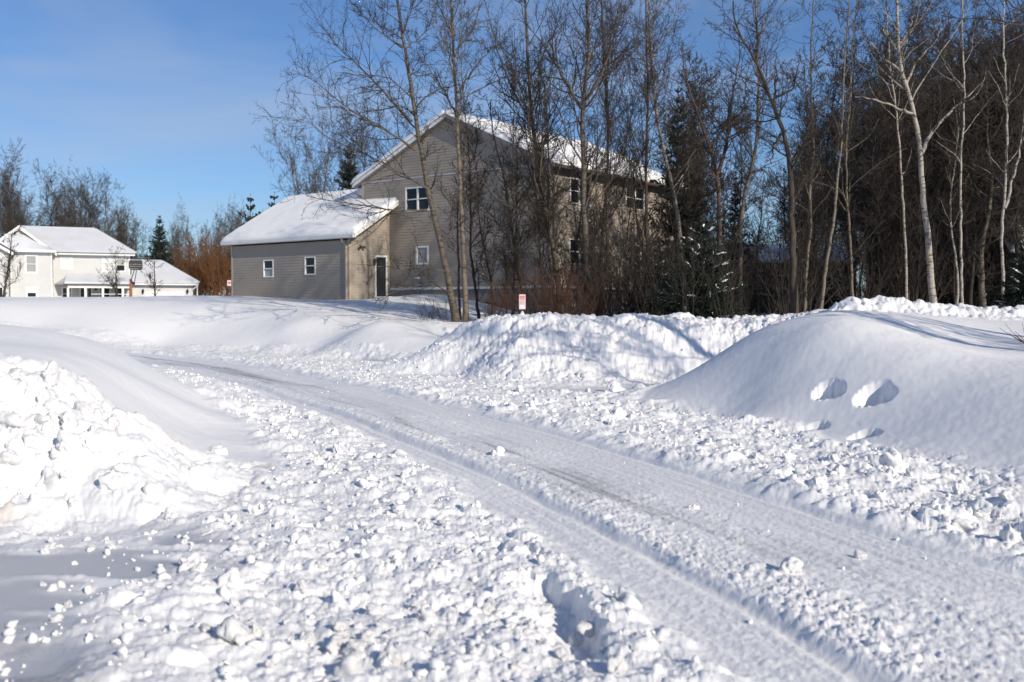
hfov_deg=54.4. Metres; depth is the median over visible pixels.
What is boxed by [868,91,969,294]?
bare tree
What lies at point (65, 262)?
window
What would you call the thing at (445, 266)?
bare tree
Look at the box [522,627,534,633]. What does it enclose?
snow chunk
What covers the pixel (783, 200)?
bare tree
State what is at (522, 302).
sign
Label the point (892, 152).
bare tree
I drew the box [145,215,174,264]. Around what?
spruce
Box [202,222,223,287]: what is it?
bare tree
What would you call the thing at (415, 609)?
snow chunk
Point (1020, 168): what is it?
bare tree
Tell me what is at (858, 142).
bare tree
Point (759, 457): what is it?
snow chunk
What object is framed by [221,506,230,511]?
snow chunk
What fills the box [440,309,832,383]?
snow pile
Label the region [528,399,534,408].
snow chunk
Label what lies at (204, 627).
snow chunk
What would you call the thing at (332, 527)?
snow chunk
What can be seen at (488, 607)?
snow chunk
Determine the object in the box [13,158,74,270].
bare tree
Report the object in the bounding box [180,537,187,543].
snow chunk
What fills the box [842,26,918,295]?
bare tree
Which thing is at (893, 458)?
snow chunk
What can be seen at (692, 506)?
snow chunk
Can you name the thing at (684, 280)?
shrub
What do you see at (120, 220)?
bare tree
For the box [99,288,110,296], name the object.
window
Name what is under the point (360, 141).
bare tree
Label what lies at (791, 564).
snow chunk
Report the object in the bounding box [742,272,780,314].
shrub
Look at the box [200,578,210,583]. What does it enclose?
snow chunk
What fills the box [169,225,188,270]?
bare tree
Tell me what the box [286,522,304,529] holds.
snow chunk
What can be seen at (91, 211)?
bare tree
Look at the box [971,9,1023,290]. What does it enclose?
bare tree
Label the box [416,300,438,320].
shrub
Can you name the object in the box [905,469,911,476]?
snow chunk
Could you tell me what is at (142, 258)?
bare tree
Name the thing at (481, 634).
snow chunk
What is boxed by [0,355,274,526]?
snow pile
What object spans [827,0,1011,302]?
bare tree
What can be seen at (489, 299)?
shrub
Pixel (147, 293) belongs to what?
garage door
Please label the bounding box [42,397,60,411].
snow chunk
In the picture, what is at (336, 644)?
snow chunk
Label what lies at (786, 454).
snow chunk
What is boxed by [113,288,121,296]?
window
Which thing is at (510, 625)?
snow chunk
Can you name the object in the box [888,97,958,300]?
bare tree
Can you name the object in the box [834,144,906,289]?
bare tree
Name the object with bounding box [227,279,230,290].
yard sign
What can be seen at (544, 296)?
shrub
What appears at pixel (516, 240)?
bare tree
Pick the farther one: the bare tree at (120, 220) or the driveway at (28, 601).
the bare tree at (120, 220)
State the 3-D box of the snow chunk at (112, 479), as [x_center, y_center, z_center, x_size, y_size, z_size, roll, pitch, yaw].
[-3.299,1.161,8.284,0.217,0.197,0.257,1,2,14]
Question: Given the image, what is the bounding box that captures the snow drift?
[0,324,285,464]
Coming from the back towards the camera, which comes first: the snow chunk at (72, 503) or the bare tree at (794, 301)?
the bare tree at (794, 301)
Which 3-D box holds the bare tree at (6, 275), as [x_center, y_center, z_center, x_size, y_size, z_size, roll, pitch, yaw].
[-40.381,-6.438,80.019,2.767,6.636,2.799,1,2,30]
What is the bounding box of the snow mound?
[623,310,1023,496]
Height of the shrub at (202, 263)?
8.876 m
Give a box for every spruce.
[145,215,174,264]
[333,144,360,190]
[635,260,676,314]
[639,84,709,303]
[643,222,760,318]
[722,170,765,313]
[817,284,839,308]
[834,280,857,302]
[858,276,876,298]
[924,260,959,304]
[959,256,1000,306]
[982,243,1023,307]
[995,217,1023,291]
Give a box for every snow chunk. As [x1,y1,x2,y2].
[0,410,27,429]
[0,449,22,465]
[5,438,21,447]
[8,368,20,377]
[13,494,25,499]
[18,375,35,384]
[22,433,42,449]
[27,493,42,504]
[34,415,47,423]
[34,420,55,433]
[34,452,49,460]
[35,430,50,436]
[35,465,58,493]
[37,388,47,405]
[39,547,49,553]
[39,581,46,585]
[40,368,59,386]
[42,386,57,401]
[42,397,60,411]
[46,360,57,371]
[46,583,57,591]
[47,542,55,548]
[48,412,60,423]
[49,614,63,622]
[50,446,60,458]
[55,429,80,450]
[57,580,65,587]
[59,470,69,477]
[60,411,79,431]
[64,599,72,607]
[67,497,78,510]
[74,401,94,414]
[81,411,96,419]
[89,425,95,432]
[94,408,102,418]
[98,470,129,489]
[105,414,120,429]
[106,543,115,549]
[112,461,125,471]
[143,482,163,497]
[158,507,179,519]
[177,551,200,571]
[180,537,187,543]
[189,561,207,572]
[190,583,203,592]
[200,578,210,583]
[200,623,212,632]
[208,444,227,454]
[216,615,250,644]
[217,567,245,588]
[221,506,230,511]
[229,596,240,606]
[231,534,239,540]
[235,633,255,645]
[245,617,255,623]
[247,412,256,417]
[247,504,260,513]
[250,621,261,635]
[253,560,263,564]
[260,630,269,639]
[264,659,274,668]
[279,425,289,431]
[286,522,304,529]
[288,428,297,435]
[289,533,295,542]
[293,578,306,594]
[296,534,310,543]
[297,630,315,646]
[307,529,313,534]
[312,455,324,463]
[313,645,324,650]
[314,560,328,569]
[325,634,348,655]
[326,524,338,530]
[329,540,339,545]
[331,508,338,513]
[331,619,348,631]
[332,443,341,453]
[332,629,349,638]
[333,652,362,677]
[341,638,365,656]
[347,465,359,470]
[354,621,362,627]
[359,478,370,486]
[361,628,375,640]
[364,602,384,615]
[366,473,377,479]
[374,620,387,627]
[377,644,401,665]
[380,634,388,637]
[386,628,395,638]
[392,504,406,513]
[400,470,410,478]
[400,562,406,568]
[410,601,416,608]
[411,604,425,612]
[415,607,438,623]
[419,518,429,525]
[421,603,429,608]
[428,627,439,638]
[436,519,450,525]
[444,650,455,655]
[458,549,468,554]
[467,645,478,653]
[471,575,477,581]
[476,632,484,637]
[481,602,495,612]
[486,597,495,604]
[490,606,500,614]
[491,446,504,454]
[504,621,516,630]
[509,662,516,670]
[514,625,528,631]
[515,660,525,669]
[522,618,533,628]
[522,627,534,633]
[526,645,536,653]
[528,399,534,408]
[532,396,537,404]
[538,637,548,646]
[554,642,566,649]
[554,647,574,662]
[576,620,593,636]
[598,647,607,653]
[599,415,606,421]
[606,380,625,391]
[606,653,628,674]
[608,417,614,424]
[610,406,626,418]
[611,586,642,609]
[613,400,619,404]
[630,424,643,431]
[630,642,640,652]
[687,503,699,509]
[701,437,713,444]
[754,454,763,459]
[777,556,803,573]
[782,450,795,459]
[789,443,801,448]
[795,469,805,474]
[808,476,823,484]
[826,453,837,461]
[832,464,845,474]
[853,549,866,558]
[874,490,884,499]
[879,449,908,472]
[885,465,898,475]
[893,475,901,479]
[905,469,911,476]
[908,505,917,510]
[911,482,927,492]
[912,501,921,506]
[921,505,937,513]
[937,514,951,523]
[952,482,963,494]
[952,517,972,531]
[957,501,966,506]
[961,493,974,498]
[967,506,972,514]
[972,509,991,516]
[972,522,981,530]
[975,513,982,517]
[991,509,1004,518]
[998,489,1013,499]
[999,524,1017,542]
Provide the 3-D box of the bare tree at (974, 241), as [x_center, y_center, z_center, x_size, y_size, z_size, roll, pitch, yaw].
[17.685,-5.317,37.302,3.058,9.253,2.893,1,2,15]
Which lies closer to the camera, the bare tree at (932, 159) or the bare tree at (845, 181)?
the bare tree at (932, 159)
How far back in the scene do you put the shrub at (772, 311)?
50.14 m
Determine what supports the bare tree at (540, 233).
on the snowy ground
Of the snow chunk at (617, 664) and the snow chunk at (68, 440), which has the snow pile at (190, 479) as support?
the snow chunk at (68, 440)
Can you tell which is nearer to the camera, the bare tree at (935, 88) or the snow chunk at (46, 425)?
the snow chunk at (46, 425)
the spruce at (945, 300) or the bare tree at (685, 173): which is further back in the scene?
the spruce at (945, 300)
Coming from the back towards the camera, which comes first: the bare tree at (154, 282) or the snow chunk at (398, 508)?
the bare tree at (154, 282)
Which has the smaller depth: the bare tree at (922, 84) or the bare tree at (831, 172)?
the bare tree at (922, 84)
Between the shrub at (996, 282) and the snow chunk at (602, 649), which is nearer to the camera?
the snow chunk at (602, 649)
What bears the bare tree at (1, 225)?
on the snowy ground
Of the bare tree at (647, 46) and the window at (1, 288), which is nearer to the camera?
the bare tree at (647, 46)
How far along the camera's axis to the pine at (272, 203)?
73.63 m
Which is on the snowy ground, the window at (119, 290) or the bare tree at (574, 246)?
the bare tree at (574, 246)
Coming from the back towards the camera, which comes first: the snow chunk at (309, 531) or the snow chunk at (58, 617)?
the snow chunk at (309, 531)
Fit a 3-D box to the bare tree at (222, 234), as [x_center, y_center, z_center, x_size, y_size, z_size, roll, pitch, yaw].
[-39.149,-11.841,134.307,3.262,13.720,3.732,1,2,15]
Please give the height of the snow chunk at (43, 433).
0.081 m
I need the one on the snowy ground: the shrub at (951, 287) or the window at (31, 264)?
the shrub at (951, 287)
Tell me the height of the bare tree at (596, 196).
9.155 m
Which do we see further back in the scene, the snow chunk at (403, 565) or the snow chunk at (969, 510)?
the snow chunk at (969, 510)
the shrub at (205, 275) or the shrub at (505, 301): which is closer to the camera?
the shrub at (505, 301)
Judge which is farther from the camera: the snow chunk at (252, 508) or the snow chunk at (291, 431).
the snow chunk at (291, 431)
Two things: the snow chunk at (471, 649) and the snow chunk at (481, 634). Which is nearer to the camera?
the snow chunk at (471, 649)
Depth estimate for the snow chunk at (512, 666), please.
4.52 m
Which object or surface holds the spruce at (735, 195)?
on the snowy ground
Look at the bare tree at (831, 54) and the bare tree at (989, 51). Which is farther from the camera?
the bare tree at (831, 54)
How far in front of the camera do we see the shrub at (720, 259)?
38.29 m
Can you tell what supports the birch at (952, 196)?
on the snowy ground
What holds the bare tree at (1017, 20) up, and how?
on the snowy ground
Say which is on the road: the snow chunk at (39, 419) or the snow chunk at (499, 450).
the snow chunk at (499, 450)
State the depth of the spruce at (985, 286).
43.84 m
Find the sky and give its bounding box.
[0,0,1023,298]
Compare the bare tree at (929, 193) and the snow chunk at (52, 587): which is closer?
the snow chunk at (52, 587)
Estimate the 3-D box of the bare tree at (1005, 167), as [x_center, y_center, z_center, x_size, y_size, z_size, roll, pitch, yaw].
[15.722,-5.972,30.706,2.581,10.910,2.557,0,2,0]
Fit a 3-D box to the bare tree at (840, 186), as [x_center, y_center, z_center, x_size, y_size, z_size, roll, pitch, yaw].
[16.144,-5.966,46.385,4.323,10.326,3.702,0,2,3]
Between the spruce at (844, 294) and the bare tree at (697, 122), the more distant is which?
the bare tree at (697, 122)
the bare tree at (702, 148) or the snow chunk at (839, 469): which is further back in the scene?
the bare tree at (702, 148)
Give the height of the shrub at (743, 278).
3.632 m
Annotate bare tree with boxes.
[0,137,42,296]
[0,139,39,279]
[0,144,36,237]
[0,165,27,281]
[0,167,33,286]
[0,185,23,235]
[0,194,40,232]
[0,220,25,296]
[1,191,28,225]
[2,189,35,231]
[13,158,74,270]
[27,169,78,256]
[34,205,48,225]
[38,185,76,272]
[39,166,74,226]
[42,206,63,268]
[50,183,93,226]
[53,155,91,227]
[55,180,103,226]
[58,201,71,226]
[64,179,87,227]
[72,167,108,228]
[74,175,116,238]
[76,185,113,228]
[79,178,107,234]
[82,167,131,243]
[92,214,115,234]
[96,245,128,296]
[103,205,141,274]
[104,188,132,245]
[109,193,133,246]
[109,220,135,272]
[113,194,139,246]
[115,218,145,257]
[124,212,141,270]
[131,219,155,259]
[140,247,165,295]
[166,214,178,267]
[167,201,184,259]
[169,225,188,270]
[172,219,185,255]
[173,195,200,295]
[177,231,192,270]
[192,220,214,293]
[197,237,221,293]
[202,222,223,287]
[205,202,225,289]
[211,204,230,288]
[216,219,241,293]
[217,206,243,288]
[223,202,255,276]
[226,196,241,230]
[227,195,248,228]
[249,0,493,321]
[251,83,314,208]
[288,57,368,192]
[293,115,336,193]
[325,77,379,189]
[330,85,392,171]
[347,63,423,289]
[410,0,545,321]
[426,130,482,321]
[436,89,494,318]
[452,0,626,313]
[461,88,543,298]
[464,121,504,314]
[486,41,557,313]
[490,110,539,314]
[492,179,531,313]
[500,56,580,312]
[506,0,671,311]
[508,147,556,313]
[516,73,598,311]
[521,0,671,315]
[553,111,597,310]
[556,92,635,314]
[572,82,638,314]
[583,166,636,286]
[588,153,633,302]
[593,0,697,295]
[595,123,668,311]
[615,0,709,260]
[616,177,665,313]
[617,90,666,308]
[624,187,666,307]
[638,81,744,247]
[648,80,744,259]
[649,11,776,314]
[649,58,729,236]
[651,47,750,246]
[660,102,707,221]
[661,79,730,235]
[672,153,722,262]
[684,116,727,226]
[693,0,809,308]
[702,0,876,313]
[702,154,759,296]
[721,82,773,228]
[725,166,787,315]
[754,0,856,311]
[758,45,846,236]
[762,164,801,242]
[769,86,836,309]
[770,61,833,301]
[776,131,838,303]
[776,149,819,233]
[777,111,875,302]
[777,176,842,310]
[783,26,882,290]
[785,151,829,304]
[793,0,910,296]
[798,23,864,245]
[802,128,841,246]
[812,101,896,294]
[813,111,841,241]
[817,0,868,308]
[819,54,871,291]
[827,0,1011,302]
[828,38,918,270]
[829,104,867,272]
[833,74,896,297]
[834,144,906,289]
[837,57,937,295]
[838,31,920,268]
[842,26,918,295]
[842,139,884,233]
[843,63,925,285]
[843,89,874,189]
[843,99,888,297]
[846,1,927,298]
[853,28,940,291]
[853,84,895,294]
[858,97,948,270]
[861,118,917,296]
[864,50,935,298]
[867,21,903,95]
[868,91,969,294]
[870,76,976,301]
[871,49,927,232]
[885,36,927,107]
[886,87,945,281]
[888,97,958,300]
[890,26,951,123]
[890,80,940,275]
[894,1,950,137]
[898,55,950,236]
[901,95,983,289]
[904,1,972,81]
[904,34,956,115]
[905,0,1016,303]
[907,47,1010,286]
[907,101,966,302]
[908,50,983,299]
[910,85,996,302]
[916,36,1023,306]
[917,62,950,107]
[919,18,955,247]
[920,67,962,121]
[922,0,1014,303]
[925,69,985,304]
[926,21,979,137]
[931,84,958,287]
[932,0,1023,116]
[934,130,981,273]
[937,11,1022,285]
[941,79,1023,304]
[946,0,992,76]
[949,64,1006,285]
[951,13,1020,294]
[951,61,1017,268]
[965,25,997,264]
[968,95,991,269]
[970,1,1023,69]
[970,29,1022,294]
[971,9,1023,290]
[971,61,1023,248]
[973,0,1023,298]
[978,73,1023,265]
[978,126,1023,274]
[979,25,1020,152]
[981,20,1019,82]
[983,3,1023,246]
[983,44,1023,283]
[984,12,1019,76]
[985,54,1013,299]
[992,60,1023,280]
[993,0,1023,56]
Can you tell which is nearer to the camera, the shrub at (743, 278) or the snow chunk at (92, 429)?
the snow chunk at (92, 429)
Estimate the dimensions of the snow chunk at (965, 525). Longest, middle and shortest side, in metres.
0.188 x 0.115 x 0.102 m
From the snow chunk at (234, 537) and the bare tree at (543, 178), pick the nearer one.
the snow chunk at (234, 537)
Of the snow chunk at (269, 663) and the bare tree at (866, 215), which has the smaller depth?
the snow chunk at (269, 663)
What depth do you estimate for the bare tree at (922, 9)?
63.69 m
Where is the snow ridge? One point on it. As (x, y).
(879, 303)
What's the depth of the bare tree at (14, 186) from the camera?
140.64 m
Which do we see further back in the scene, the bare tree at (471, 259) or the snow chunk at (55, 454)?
the bare tree at (471, 259)
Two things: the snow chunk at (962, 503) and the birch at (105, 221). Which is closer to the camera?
the snow chunk at (962, 503)
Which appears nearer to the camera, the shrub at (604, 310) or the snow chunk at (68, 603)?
the snow chunk at (68, 603)
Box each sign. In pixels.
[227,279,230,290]
[519,294,525,312]
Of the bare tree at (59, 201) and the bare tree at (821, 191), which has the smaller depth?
the bare tree at (821, 191)
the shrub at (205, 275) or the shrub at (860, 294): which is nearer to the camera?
the shrub at (860, 294)
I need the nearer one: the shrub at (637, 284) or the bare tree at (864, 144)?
the shrub at (637, 284)
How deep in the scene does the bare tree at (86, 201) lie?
138.99 m
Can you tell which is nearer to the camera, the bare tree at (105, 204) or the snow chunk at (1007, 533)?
the snow chunk at (1007, 533)
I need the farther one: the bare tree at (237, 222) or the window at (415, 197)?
the bare tree at (237, 222)
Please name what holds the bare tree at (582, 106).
on the snowy ground
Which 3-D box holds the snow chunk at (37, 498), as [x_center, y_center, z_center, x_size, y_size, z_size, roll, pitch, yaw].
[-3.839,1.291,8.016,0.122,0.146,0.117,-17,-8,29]
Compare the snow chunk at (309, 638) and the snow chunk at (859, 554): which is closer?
the snow chunk at (309, 638)
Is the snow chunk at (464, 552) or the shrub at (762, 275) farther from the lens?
the shrub at (762, 275)
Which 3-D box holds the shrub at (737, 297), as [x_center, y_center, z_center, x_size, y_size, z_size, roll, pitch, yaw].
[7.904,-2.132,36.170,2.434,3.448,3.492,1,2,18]
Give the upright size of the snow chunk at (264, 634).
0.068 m
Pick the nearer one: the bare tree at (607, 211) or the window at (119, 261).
the bare tree at (607, 211)
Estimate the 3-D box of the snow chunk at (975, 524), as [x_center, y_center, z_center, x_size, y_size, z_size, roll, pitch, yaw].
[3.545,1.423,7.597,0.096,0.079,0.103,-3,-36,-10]
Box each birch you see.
[46,190,63,226]
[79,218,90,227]
[99,214,111,231]
[934,92,974,303]
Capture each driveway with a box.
[0,527,197,681]
[505,382,659,392]
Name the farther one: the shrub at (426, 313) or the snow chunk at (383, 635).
the shrub at (426, 313)
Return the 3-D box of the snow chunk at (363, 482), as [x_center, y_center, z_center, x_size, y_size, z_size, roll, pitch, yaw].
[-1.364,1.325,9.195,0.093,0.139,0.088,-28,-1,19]
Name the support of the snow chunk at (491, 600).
on the snowy ground
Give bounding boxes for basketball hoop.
[129,257,142,296]
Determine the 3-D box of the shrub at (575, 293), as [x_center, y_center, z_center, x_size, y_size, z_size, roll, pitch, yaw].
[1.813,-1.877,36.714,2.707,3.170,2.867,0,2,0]
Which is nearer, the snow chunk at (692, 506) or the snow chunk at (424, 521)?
the snow chunk at (424, 521)
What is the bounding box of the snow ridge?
[829,295,1023,317]
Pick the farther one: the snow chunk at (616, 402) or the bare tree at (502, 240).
the bare tree at (502, 240)
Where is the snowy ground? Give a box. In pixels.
[0,294,1023,681]
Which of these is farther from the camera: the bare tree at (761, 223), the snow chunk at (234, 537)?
the bare tree at (761, 223)
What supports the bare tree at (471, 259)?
on the snowy ground
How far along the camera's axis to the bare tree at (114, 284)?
93.59 m
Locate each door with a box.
[79,288,83,296]
[145,291,183,295]
[374,255,387,295]
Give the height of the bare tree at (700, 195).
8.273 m
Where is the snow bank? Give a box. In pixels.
[0,299,451,353]
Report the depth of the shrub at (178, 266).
119.04 m
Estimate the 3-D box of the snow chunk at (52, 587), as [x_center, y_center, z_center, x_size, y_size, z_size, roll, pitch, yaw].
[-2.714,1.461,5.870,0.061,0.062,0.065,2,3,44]
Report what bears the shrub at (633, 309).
on the snowy ground
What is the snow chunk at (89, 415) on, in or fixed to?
on the snow pile at (190, 479)
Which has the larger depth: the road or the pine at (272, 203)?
the pine at (272, 203)
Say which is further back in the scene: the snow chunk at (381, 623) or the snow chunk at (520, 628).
the snow chunk at (381, 623)
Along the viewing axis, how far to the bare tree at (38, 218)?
144.58 m
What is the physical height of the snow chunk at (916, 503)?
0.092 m
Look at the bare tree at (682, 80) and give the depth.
73.30 m
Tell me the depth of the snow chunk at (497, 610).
5.42 m
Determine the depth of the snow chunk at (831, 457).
10.78 m
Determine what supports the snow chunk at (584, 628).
on the snowy ground
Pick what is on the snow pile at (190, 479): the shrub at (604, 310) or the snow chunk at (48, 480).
the snow chunk at (48, 480)
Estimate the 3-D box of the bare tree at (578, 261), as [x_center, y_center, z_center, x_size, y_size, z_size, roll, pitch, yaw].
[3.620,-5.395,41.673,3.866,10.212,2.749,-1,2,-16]
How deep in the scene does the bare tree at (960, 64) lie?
43.54 m
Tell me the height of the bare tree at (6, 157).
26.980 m
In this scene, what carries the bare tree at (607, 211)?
on the snowy ground
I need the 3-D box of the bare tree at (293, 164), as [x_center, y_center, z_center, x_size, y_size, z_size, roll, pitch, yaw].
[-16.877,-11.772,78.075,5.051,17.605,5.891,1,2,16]
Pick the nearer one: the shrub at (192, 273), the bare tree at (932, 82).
the bare tree at (932, 82)
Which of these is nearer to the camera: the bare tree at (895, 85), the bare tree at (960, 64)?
the bare tree at (960, 64)
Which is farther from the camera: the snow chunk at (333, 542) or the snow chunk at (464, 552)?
the snow chunk at (333, 542)
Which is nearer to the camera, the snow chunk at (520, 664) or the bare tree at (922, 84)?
the snow chunk at (520, 664)
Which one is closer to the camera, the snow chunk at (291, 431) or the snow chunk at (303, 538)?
the snow chunk at (303, 538)
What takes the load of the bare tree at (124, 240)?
on the snowy ground
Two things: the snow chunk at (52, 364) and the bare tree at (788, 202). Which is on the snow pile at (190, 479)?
the snow chunk at (52, 364)
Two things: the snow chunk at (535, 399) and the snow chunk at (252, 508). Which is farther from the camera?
the snow chunk at (535, 399)
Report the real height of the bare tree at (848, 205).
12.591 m
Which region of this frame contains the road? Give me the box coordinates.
[121,351,1023,681]
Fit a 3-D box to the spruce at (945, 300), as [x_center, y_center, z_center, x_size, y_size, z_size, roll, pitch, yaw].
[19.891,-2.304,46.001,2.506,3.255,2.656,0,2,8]
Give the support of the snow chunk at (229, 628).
on the snowy ground
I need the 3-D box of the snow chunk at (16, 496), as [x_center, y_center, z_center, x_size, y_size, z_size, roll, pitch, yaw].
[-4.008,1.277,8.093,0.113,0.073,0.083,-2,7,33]
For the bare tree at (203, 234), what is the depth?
145.03 m
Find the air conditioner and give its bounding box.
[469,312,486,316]
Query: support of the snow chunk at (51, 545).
on the driveway at (28, 601)
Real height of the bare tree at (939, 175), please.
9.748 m
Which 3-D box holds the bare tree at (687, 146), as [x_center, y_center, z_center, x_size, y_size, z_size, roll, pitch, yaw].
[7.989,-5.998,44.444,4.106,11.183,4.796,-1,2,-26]
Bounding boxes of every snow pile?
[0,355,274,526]
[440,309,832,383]
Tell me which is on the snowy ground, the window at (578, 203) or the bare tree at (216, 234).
the bare tree at (216, 234)
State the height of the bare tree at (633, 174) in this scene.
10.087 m
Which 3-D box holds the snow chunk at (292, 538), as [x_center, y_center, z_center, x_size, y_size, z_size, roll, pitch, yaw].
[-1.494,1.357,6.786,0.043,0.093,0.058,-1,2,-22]
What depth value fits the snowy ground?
7.18 m
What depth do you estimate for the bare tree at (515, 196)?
37.29 m
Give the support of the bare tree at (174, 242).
on the snowy ground
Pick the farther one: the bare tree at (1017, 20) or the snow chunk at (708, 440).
the bare tree at (1017, 20)
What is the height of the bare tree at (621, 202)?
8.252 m
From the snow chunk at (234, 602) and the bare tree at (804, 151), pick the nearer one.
the snow chunk at (234, 602)
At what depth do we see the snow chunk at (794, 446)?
11.95 m
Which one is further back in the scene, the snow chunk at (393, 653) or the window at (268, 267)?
the window at (268, 267)
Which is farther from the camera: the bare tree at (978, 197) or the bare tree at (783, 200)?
the bare tree at (783, 200)
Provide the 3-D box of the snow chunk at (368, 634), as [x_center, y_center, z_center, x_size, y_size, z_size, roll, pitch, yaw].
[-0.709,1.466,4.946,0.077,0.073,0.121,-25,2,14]
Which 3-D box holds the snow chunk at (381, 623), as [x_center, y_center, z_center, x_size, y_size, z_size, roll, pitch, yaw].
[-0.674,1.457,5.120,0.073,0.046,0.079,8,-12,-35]
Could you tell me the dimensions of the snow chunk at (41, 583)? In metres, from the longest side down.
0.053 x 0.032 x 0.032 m
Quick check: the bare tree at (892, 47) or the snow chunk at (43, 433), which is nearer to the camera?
the snow chunk at (43, 433)
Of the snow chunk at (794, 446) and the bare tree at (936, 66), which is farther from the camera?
the bare tree at (936, 66)
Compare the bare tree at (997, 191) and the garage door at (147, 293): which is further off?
the garage door at (147, 293)
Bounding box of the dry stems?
[1000,323,1023,342]
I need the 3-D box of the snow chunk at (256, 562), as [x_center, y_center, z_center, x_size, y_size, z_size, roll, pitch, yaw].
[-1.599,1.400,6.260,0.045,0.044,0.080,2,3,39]
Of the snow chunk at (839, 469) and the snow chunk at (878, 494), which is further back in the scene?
the snow chunk at (839, 469)
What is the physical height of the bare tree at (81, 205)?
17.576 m
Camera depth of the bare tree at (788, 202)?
77.77 m
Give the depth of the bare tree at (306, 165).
88.92 m
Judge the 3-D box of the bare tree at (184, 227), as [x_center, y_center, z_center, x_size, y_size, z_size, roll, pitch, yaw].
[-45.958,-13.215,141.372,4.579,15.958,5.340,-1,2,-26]
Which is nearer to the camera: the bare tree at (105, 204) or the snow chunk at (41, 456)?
the snow chunk at (41, 456)
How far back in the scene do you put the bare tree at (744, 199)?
38.64 m
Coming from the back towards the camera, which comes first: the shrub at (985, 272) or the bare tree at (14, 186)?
the bare tree at (14, 186)
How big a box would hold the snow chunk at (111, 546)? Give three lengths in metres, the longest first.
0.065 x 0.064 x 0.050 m
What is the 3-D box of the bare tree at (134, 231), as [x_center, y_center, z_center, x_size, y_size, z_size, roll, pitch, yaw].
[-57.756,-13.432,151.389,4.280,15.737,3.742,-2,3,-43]
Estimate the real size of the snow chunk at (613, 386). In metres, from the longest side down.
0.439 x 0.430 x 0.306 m
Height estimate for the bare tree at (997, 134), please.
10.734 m
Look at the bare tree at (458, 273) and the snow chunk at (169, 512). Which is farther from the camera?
the bare tree at (458, 273)
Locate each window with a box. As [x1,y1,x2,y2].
[0,286,2,296]
[25,254,37,272]
[26,287,37,296]
[60,257,72,268]
[61,287,71,296]
[87,288,92,296]
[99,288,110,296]
[102,258,111,271]
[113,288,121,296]
[115,258,125,271]
[263,259,273,277]
[304,256,315,274]
[405,186,429,211]
[416,246,428,264]
[569,238,589,264]
[570,177,588,205]
[626,186,644,209]
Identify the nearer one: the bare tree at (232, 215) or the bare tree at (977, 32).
the bare tree at (977, 32)
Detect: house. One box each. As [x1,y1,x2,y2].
[0,225,199,296]
[220,110,683,315]
[722,243,858,313]
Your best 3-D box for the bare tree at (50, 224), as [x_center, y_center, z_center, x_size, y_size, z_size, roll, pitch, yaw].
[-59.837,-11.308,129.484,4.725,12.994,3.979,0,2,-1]
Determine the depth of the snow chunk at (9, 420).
8.63 m
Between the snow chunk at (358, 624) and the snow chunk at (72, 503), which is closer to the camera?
the snow chunk at (358, 624)
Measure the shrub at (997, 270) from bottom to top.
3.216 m
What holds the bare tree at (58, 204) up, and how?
on the snowy ground
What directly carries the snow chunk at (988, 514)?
on the snowy ground
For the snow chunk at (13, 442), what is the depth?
8.41 m
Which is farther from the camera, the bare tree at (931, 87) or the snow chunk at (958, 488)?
the bare tree at (931, 87)
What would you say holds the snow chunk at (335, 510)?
on the snowy ground
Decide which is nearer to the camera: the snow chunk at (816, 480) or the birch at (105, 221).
the snow chunk at (816, 480)
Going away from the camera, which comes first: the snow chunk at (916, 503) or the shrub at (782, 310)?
the snow chunk at (916, 503)
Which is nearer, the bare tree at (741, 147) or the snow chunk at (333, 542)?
the snow chunk at (333, 542)
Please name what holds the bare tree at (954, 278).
on the snowy ground
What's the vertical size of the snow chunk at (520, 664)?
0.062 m
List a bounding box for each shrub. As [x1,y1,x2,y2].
[170,241,231,295]
[171,231,227,295]
[171,249,218,295]
[173,230,230,295]
[176,264,205,291]
[179,227,230,295]
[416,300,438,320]
[422,296,463,320]
[432,301,466,321]
[478,281,505,316]
[481,265,532,314]
[493,262,550,313]
[506,264,566,313]
[511,266,584,313]
[528,252,588,313]
[546,258,612,314]
[552,200,662,316]
[554,274,619,315]
[558,237,651,315]
[568,277,631,316]
[573,201,723,315]
[608,254,675,312]
[610,250,669,313]
[613,239,731,309]
[635,218,737,309]
[635,230,765,301]
[638,241,738,309]
[651,212,725,314]
[689,209,753,317]
[698,236,765,316]
[709,246,769,308]
[720,196,847,314]
[723,236,789,315]
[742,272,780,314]
[743,173,909,314]
[745,264,789,314]
[769,205,923,304]
[770,260,820,312]
[817,259,869,304]
[828,189,988,302]
[846,247,951,297]
[848,213,952,301]
[890,248,966,303]
[921,202,1020,306]
[936,258,978,303]
[959,240,1011,305]
[977,255,1016,301]
[985,250,1013,292]
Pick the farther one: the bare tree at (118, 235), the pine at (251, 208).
the bare tree at (118, 235)
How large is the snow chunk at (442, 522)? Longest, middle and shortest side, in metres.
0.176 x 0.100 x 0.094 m
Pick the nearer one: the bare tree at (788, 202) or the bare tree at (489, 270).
the bare tree at (489, 270)
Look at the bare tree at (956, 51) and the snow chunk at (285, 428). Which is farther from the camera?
the bare tree at (956, 51)
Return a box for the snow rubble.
[0,297,1022,681]
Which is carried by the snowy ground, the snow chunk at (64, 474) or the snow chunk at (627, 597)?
the snow chunk at (627, 597)
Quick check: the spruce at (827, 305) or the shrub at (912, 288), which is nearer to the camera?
the shrub at (912, 288)
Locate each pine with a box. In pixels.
[226,197,260,276]
[268,191,277,206]
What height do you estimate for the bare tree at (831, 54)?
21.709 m
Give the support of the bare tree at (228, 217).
on the snowy ground
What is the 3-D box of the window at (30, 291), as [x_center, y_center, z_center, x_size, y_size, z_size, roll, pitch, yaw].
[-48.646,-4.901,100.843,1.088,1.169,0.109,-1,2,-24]
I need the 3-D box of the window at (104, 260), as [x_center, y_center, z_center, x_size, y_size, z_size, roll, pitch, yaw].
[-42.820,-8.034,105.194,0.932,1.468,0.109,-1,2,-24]
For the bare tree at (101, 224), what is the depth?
135.94 m

